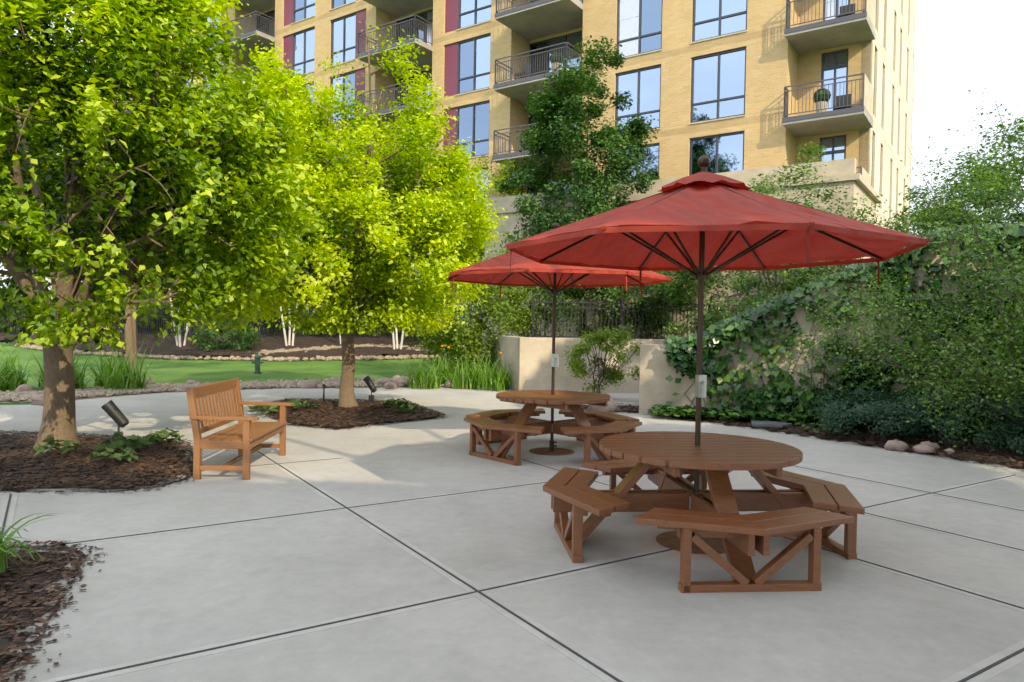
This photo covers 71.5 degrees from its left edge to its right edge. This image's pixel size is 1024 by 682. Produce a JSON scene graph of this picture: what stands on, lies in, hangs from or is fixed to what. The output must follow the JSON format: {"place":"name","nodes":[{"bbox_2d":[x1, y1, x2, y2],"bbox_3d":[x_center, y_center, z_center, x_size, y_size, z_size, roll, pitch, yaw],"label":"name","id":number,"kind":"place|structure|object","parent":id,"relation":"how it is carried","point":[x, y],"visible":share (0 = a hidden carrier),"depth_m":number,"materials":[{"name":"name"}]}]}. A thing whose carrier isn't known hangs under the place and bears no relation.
{"place":"outdoors","nodes":[
{"label":"outdoors","id":0,"kind":"place"},
{"bbox_2d":[0,319,495,404],"bbox_3d":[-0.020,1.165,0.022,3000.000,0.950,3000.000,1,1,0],"label":"lawn","id":1,"kind":"structure","parent":0,"point":[181,371],"depth_m":25.47,"materials":[{"name":"green plant"}]},
{"bbox_2d":[0,295,27,329],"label":"hedge wood","id":2,"kind":"object","parent":1,"relation":"on","point":[9,320],"visible":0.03,"depth_m":36.24,"materials":[{"name":"brown"}]},
{"bbox_2d":[0,341,162,391],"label":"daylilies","id":3,"kind":"object","parent":1,"relation":"on","point":[122,377],"visible":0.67,"depth_m":16.34,"materials":[{"name":"green plant"}]},
{"bbox_2d":[37,41,237,372],"bbox_3d":[-10.939,-3.631,20.627,6.488,9.506,6.358,2,1,44],"label":"tree","id":4,"kind":"object","parent":1,"relation":"on","point":[130,330],"visible":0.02,"depth_m":20.34,"materials":[{"name":"brown plant"}]},
{"bbox_2d":[0,0,338,450],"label":"tree","id":5,"kind":"object","parent":1,"relation":"on","point":[207,216],"visible":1,"depth_m":7.94,"materials":[{"name":"green plant"}]},
{"bbox_2d":[0,305,441,337],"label":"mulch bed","id":6,"kind":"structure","parent":1,"relation":"on","point":[191,329],"depth_m":33.73,"materials":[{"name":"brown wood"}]},
{"bbox_2d":[0,381,444,402],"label":"stone edging","id":7,"kind":"object","parent":1,"relation":"on","point":[21,397],"visible":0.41,"depth_m":16.11,"materials":[{"name":"grey stone"}]},
{"bbox_2d":[15,374,452,405],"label":"river rock boulders","id":8,"kind":"object","parent":7,"relation":"on","point":[394,382],"visible":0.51,"depth_m":18.13,"materials":[{"name":"grey stone"}]},
{"bbox_2d":[0,378,495,401],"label":"river rock cobbles","id":9,"kind":"object","parent":7,"relation":"on","point":[80,396],"visible":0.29,"depth_m":16.67,"materials":[{"name":"grey stone"}]},
{"bbox_2d":[17,333,432,338],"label":"fence kerb","id":10,"kind":"structure","parent":1,"relation":"on","point":[282,336],"depth_m":33.64,"materials":[{"name":"black stone"}]},
{"bbox_2d":[0,329,481,360],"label":"mulch bed","id":11,"kind":"object","parent":1,"relation":"on","point":[169,347],"visible":0.2,"depth_m":30.17,"materials":[{"name":"brown wood"}]},
{"bbox_2d":[112,287,177,331],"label":"hedge wood","id":12,"kind":"object","parent":11,"relation":"on","point":[145,298],"visible":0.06,"depth_m":36.74,"materials":[{"name":"brown"}]},
{"bbox_2d":[137,265,173,321],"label":"tree","id":13,"kind":"object","parent":11,"relation":"on","point":[155,293],"visible":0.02,"depth_m":42.96,"materials":[{"name":"green plant"}]},
{"bbox_2d":[169,294,189,346],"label":"birch wood","id":14,"kind":"object","parent":11,"relation":"on","point":[179,343],"depth_m":30.00,"materials":[{"name":"white plant"}]},
{"bbox_2d":[166,305,259,332],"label":"hedge wood","id":15,"kind":"object","parent":11,"relation":"on","point":[199,323],"visible":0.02,"depth_m":36.47,"materials":[{"name":"brown"}]},
{"bbox_2d":[192,313,263,350],"bbox_3d":[-11.833,-0.400,29.564,2.956,1.832,2.757,1,1,0],"label":"shrub","id":16,"kind":"object","parent":11,"relation":"on","point":[250,336],"visible":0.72,"depth_m":29.08,"materials":[{"name":"green plant"}]},
{"bbox_2d":[246,304,319,333],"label":"hedge wood","id":17,"kind":"object","parent":11,"relation":"on","point":[276,324],"visible":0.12,"depth_m":36.44,"materials":[{"name":"brown"}]},
{"bbox_2d":[280,304,296,345],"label":"birch wood","id":18,"kind":"object","parent":11,"relation":"on","point":[289,338],"depth_m":30.49,"materials":[{"name":"white plant"}]},
{"bbox_2d":[250,344,441,356],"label":"stone edging","id":19,"kind":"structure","parent":11,"relation":"on","point":[320,348],"depth_m":30.14,"materials":[{"name":"beige stone"}]},
{"bbox_2d":[309,144,384,343],"bbox_3d":[-7.041,-4.174,30.697,6.008,9.063,5.287,0,1,-30],"label":"birch wood","id":20,"kind":"object","parent":11,"relation":"on","point":[346,236],"depth_m":31.33,"materials":[{"name":"white plant"}]},
{"bbox_2d":[308,295,390,335],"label":"hedge wood","id":21,"kind":"object","parent":11,"relation":"on","point":[354,334],"depth_m":36.56,"materials":[{"name":"brown"}]},
{"bbox_2d":[349,137,468,348],"bbox_3d":[-4.711,-4.068,30.114,5.973,9.202,5.092,2,1,41],"label":"birch wood","id":22,"kind":"object","parent":11,"relation":"on","point":[393,339],"depth_m":30.19,"materials":[{"name":"white plant"}]},
{"bbox_2d":[449,155,528,340],"bbox_3d":[-1.034,-3.863,31.279,5.848,8.580,6.007,1,1,0],"label":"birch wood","id":23,"kind":"object","parent":11,"relation":"on","point":[484,174],"visible":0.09,"depth_m":30.41,"materials":[{"name":"green plant"}]},
{"bbox_2d":[15,343,482,361],"bbox_3d":[-8.860,0.454,29.410,23.840,0.720,3.937,1,1,-6],"label":"stone edging","id":24,"kind":"object","parent":1,"relation":"on","point":[230,358],"visible":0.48,"depth_m":28.01,"materials":[{"name":"beige stone"}]},
{"bbox_2d":[251,352,263,373],"bbox_3d":[-8.277,0.710,23.114,0.319,0.700,0.317,2,1,26],"label":"yard hydrant","id":25,"kind":"object","parent":1,"relation":"on","point":[257,361],"visible":1,"depth_m":23.05,"materials":[{"name":"green metal"}]},
{"bbox_2d":[163,21,509,407],"bbox_3d":[-3.174,-2.306,13.736,6.349,7.419,6.796,1,1,0],"label":"tree","id":26,"kind":"object","parent":1,"relation":"on","point":[434,206],"visible":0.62,"depth_m":12.73,"materials":[{"name":"green plant"}]},
{"bbox_2d":[398,234,567,375],"bbox_3d":[-1.178,-1.129,21.786,5.908,4.599,4.056,1,1,0],"label":"bush","id":27,"kind":"object","parent":1,"relation":"on","point":[464,337],"visible":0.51,"depth_m":20.98,"materials":[{"name":"green plant"}]},
{"bbox_2d":[95,0,915,357],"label":"apartment building","id":28,"kind":"structure","parent":1,"relation":"on","point":[745,90],"depth_m":28.13,"materials":[{"name":"brick"}]},
{"bbox_2d":[484,236,1023,421],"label":"concrete retaining walls","id":29,"kind":"structure","parent":1,"relation":"on","point":[529,358],"depth_m":13.47,"materials":[{"name":"beige concrete"}]},
{"bbox_2d":[0,387,1023,681],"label":"concrete patio","id":30,"kind":"structure","parent":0,"point":[168,593],"depth_m":4.76,"materials":[{"name":"grey concrete"}]},
{"bbox_2d":[0,540,83,681],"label":"bed chips","id":31,"kind":"object","parent":30,"relation":"on","point":[5,646],"visible":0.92,"depth_m":4.09,"materials":[{"name":"brown wood"}]},
{"bbox_2d":[0,489,61,572],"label":"clump","id":32,"kind":"object","parent":31,"relation":"on","point":[3,554],"visible":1,"depth_m":4.45,"materials":[{"name":"green plant"}]},
{"bbox_2d":[0,434,187,491],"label":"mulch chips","id":33,"kind":"object","parent":30,"relation":"on","point":[19,489],"visible":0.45,"depth_m":7.66,"materials":[{"name":"brown wood"}]},
{"bbox_2d":[0,427,184,460],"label":"plants","id":34,"kind":"object","parent":33,"relation":"on","point":[132,442],"visible":1,"depth_m":8.50,"materials":[{"name":"green plant"}]},
{"bbox_2d":[0,430,192,487],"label":"tree bed chips","id":35,"kind":"object","parent":33,"relation":"on","point":[41,475],"visible":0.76,"depth_m":7.81,"materials":[{"name":"brown wood"}]},
{"bbox_2d":[101,400,128,439],"bbox_3d":[-5.057,1.040,9.059,0.315,0.583,0.145,1,1,-20],"label":"spotlight","id":36,"kind":"object","parent":35,"relation":"on","point":[110,408],"visible":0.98,"depth_m":9.02,"materials":[{"name":"grey metal"}]},
{"bbox_2d":[186,378,292,479],"bbox_3d":[-3.041,0.953,8.074,0.731,0.964,1.475,1,1,-3],"label":"garden bench","id":37,"kind":"object","parent":30,"relation":"on","point":[244,435],"visible":0.99,"depth_m":7.69,"materials":[{"name":"brown wood"}]},
{"bbox_2d":[265,401,438,428],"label":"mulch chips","id":38,"kind":"object","parent":30,"relation":"on","point":[350,426],"visible":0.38,"depth_m":12.46,"materials":[{"name":"brown wood"}]},
{"bbox_2d":[251,398,445,427],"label":"tree bed chips","id":39,"kind":"object","parent":38,"relation":"on","point":[359,419],"visible":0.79,"depth_m":12.70,"materials":[{"name":"brown wood"}]},
{"bbox_2d":[322,384,325,401],"bbox_3d":[-3.869,1.067,14.624,0.070,0.360,0.067,1,1,0],"label":"path light","id":40,"kind":"object","parent":39,"relation":"on","point":[323,385],"visible":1,"depth_m":14.61,"materials":[{"name":"black plastic"}]},
{"bbox_2d":[248,398,420,414],"bbox_3d":[-3.277,1.195,13.092,3.026,0.202,1.511,1,1,-20],"label":"perennial bed","id":41,"kind":"object","parent":39,"relation":"on","point":[302,403],"visible":0.95,"depth_m":13.00,"materials":[{"name":"green plant"}]},
{"bbox_2d":[363,376,376,402],"bbox_3d":[-2.904,0.986,14.529,0.289,0.559,0.138,1,1,10],"label":"spotlight","id":42,"kind":"object","parent":39,"relation":"on","point":[370,384],"visible":0.98,"depth_m":14.48,"materials":[{"name":"black plastic"}]},
{"bbox_2d":[400,345,526,390],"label":"daylilies","id":43,"kind":"object","parent":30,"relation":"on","point":[439,376],"visible":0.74,"depth_m":18.51,"materials":[{"name":"green plant"}]},
{"bbox_2d":[0,400,1022,681],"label":"mulch spill","id":44,"kind":"object","parent":30,"relation":"on","point":[54,608],"visible":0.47,"depth_m":4.52,"materials":[{"name":"brown wood"}]},
{"bbox_2d":[0,440,1023,681],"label":"pavement joints","id":45,"kind":"object","parent":30,"relation":"on","point":[990,673],"visible":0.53,"depth_m":4.51,"materials":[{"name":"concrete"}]},
{"bbox_2d":[464,390,641,465],"bbox_3d":[0.531,1.093,9.392,2.252,0.760,2.252,2,1,29],"label":"picnic table","id":46,"kind":"object","parent":30,"relation":"on","point":[508,428],"visible":0.94,"depth_m":8.95,"materials":[{"name":"brown wood"}]},
{"bbox_2d":[446,223,672,455],"bbox_3d":[0.551,-0.041,9.371,2.811,3.028,2.811,1,1,-7],"label":"umbrella","id":47,"kind":"object","parent":30,"relation":"on","point":[524,271],"visible":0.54,"depth_m":9.37,"materials":[{"name":"fabric"}]},
{"bbox_2d":[561,323,644,393],"bbox_3d":[2.123,0.486,16.211,1.873,1.790,2.030,1,1,-20],"label":"shrub","id":48,"kind":"object","parent":30,"relation":"on","point":[612,374],"visible":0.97,"depth_m":16.20,"materials":[{"name":"green plant"}]},
{"bbox_2d":[543,431,864,592],"bbox_3d":[1.420,1.182,5.473,2.252,0.760,2.252,1,1,-24],"label":"picnic table","id":49,"kind":"object","parent":30,"relation":"on","point":[664,461],"visible":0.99,"depth_m":5.01,"materials":[{"name":"brown wood"}]},
{"bbox_2d":[505,155,930,554],"bbox_3d":[1.439,0.073,5.452,2.811,2.978,2.811,0,1,-30],"label":"umbrella","id":50,"kind":"object","parent":30,"relation":"on","point":[701,220],"visible":0.94,"depth_m":5.41,"materials":[{"name":"fabric"}]},
{"bbox_2d":[581,405,1023,468],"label":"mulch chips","id":51,"kind":"object","parent":30,"relation":"on","point":[956,448],"visible":0.3,"depth_m":10.80,"materials":[{"name":"brown wood"}]},
{"bbox_2d":[587,393,621,411],"bbox_3d":[1.789,1.277,14.121,0.616,0.513,0.571,0,1,-30],"label":"pink boulder","id":52,"kind":"object","parent":51,"relation":"on","point":[611,406],"visible":0.35,"depth_m":13.92,"materials":[{"name":"pink stone"}]},
{"bbox_2d":[663,406,834,432],"bbox_3d":[3.966,1.321,12.170,3.029,0.181,0.562,2,1,40],"label":"perennial bed","id":53,"kind":"object","parent":51,"relation":"on","point":[815,430],"visible":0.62,"depth_m":11.37,"materials":[{"name":"green plant"}]},
{"bbox_2d":[751,421,791,427],"bbox_3d":[4.393,1.410,12.037,0.657,0.060,0.440,1,1,18],"label":"flat rock","id":54,"kind":"object","parent":51,"relation":"on","point":[772,424],"visible":1,"depth_m":11.90,"materials":[{"name":"grey stone"}]},
{"bbox_2d":[580,403,1023,466],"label":"ivy bed chips","id":55,"kind":"object","parent":51,"relation":"on","point":[885,442],"visible":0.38,"depth_m":10.76,"materials":[{"name":"brown wood"}]},
{"bbox_2d":[648,221,1023,434],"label":"ivy stems","id":56,"kind":"object","parent":51,"relation":"on","point":[773,399],"visible":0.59,"depth_m":12.40,"materials":[{"name":"green plant"}]},
{"bbox_2d":[803,379,924,429],"bbox_3d":[5.877,1.081,12.003,1.834,0.902,1.910,1,1,0],"label":"juniper wood","id":57,"kind":"object","parent":51,"relation":"on","point":[871,394],"visible":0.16,"depth_m":11.89,"materials":[{"name":"green plant"}]},
{"bbox_2d":[810,385,934,437],"bbox_3d":[5.548,1.113,11.004,1.698,0.864,1.993,1,1,0],"label":"juniper wood","id":58,"kind":"object","parent":51,"relation":"on","point":[836,418],"visible":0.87,"depth_m":10.71,"materials":[{"name":"green plant"}]},
{"bbox_2d":[772,88,1023,450],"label":"twiggy shrub wood","id":59,"kind":"object","parent":51,"relation":"on","point":[1006,384],"visible":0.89,"depth_m":10.42,"materials":[{"name":"green plant"}]},
{"bbox_2d":[884,438,954,454],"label":"rocks","id":60,"kind":"object","parent":51,"relation":"on","point":[896,444],"visible":0.78,"depth_m":9.81,"materials":[{"name":"beige stone"}]},
{"bbox_2d":[887,385,1023,451],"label":"juniper wood","id":61,"kind":"object","parent":51,"relation":"on","point":[1006,422],"visible":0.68,"depth_m":9.98,"materials":[{"name":"green plant"}]},
{"bbox_2d":[994,394,1023,454],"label":"juniper wood","id":62,"kind":"object","parent":51,"relation":"on","point":[1020,445],"visible":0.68,"depth_m":9.42,"materials":[{"name":"green plant"}]},
{"bbox_2d":[0,0,1023,318],"label":"sky","id":63,"kind":"structure","parent":0,"point":[961,46],"materials":[{"name":"white"}]},
{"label":"terrace ground","id":64,"kind":"structure","parent":0,"visible":0},
{"bbox_2d":[494,35,660,335],"bbox_3d":[2.436,-5.278,24.400,6.140,10.562,5.949,1,1,0],"label":"tree","id":65,"kind":"object","parent":64,"relation":"on","point":[559,114],"visible":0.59,"depth_m":23.29,"materials":[{"name":"green plant"}]},
{"bbox_2d":[493,201,710,337],"bbox_3d":[2.709,-2.080,22.090,6.839,4.278,4.500,1,1,0],"label":"shrub wood","id":66,"kind":"object","parent":64,"relation":"on","point":[612,296],"visible":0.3,"depth_m":21.52,"materials":[{"name":"green plant"}]},
{"bbox_2d":[532,296,743,338],"bbox_3d":[7.061,-0.546,20.891,12.977,1.270,0.063,1,1,-3],"label":"terrace fence","id":67,"kind":"object","parent":64,"relation":"on","point":[621,308],"depth_m":20.68,"materials":[{"name":"black metal"}]},
{"bbox_2d":[621,140,915,336],"bbox_3d":[6.730,-2.667,19.633,7.165,5.679,6.015,1,1,0],"label":"shrub wood","id":68,"kind":"object","parent":64,"relation":"on","point":[710,318],"visible":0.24,"depth_m":19.40,"materials":[{"name":"green plant"}]},
{"bbox_2d":[723,197,829,316],"bbox_3d":[5.651,-1.603,15.242,2.105,3.034,2.124,1,1,0],"label":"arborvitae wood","id":69,"kind":"object","parent":64,"relation":"on","point":[746,285],"visible":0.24,"depth_m":15.12,"materials":[{"name":"green plant"}]},
{"bbox_2d":[890,184,984,235],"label":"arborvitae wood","id":70,"kind":"object","parent":64,"relation":"on","point":[897,214],"visible":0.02,"depth_m":17.56,"materials":[{"name":"green plant"}]},
{"bbox_2d":[881,146,1023,234],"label":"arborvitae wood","id":71,"kind":"object","parent":64,"relation":"on","point":[1015,214],"visible":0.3,"depth_m":13.57,"materials":[{"name":"green plant"}]},
{"bbox_2d":[890,117,1023,234],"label":"tree","id":72,"kind":"object","parent":64,"relation":"on","point":[1013,180],"visible":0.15,"depth_m":15.48,"materials":[{"name":"green plant"}]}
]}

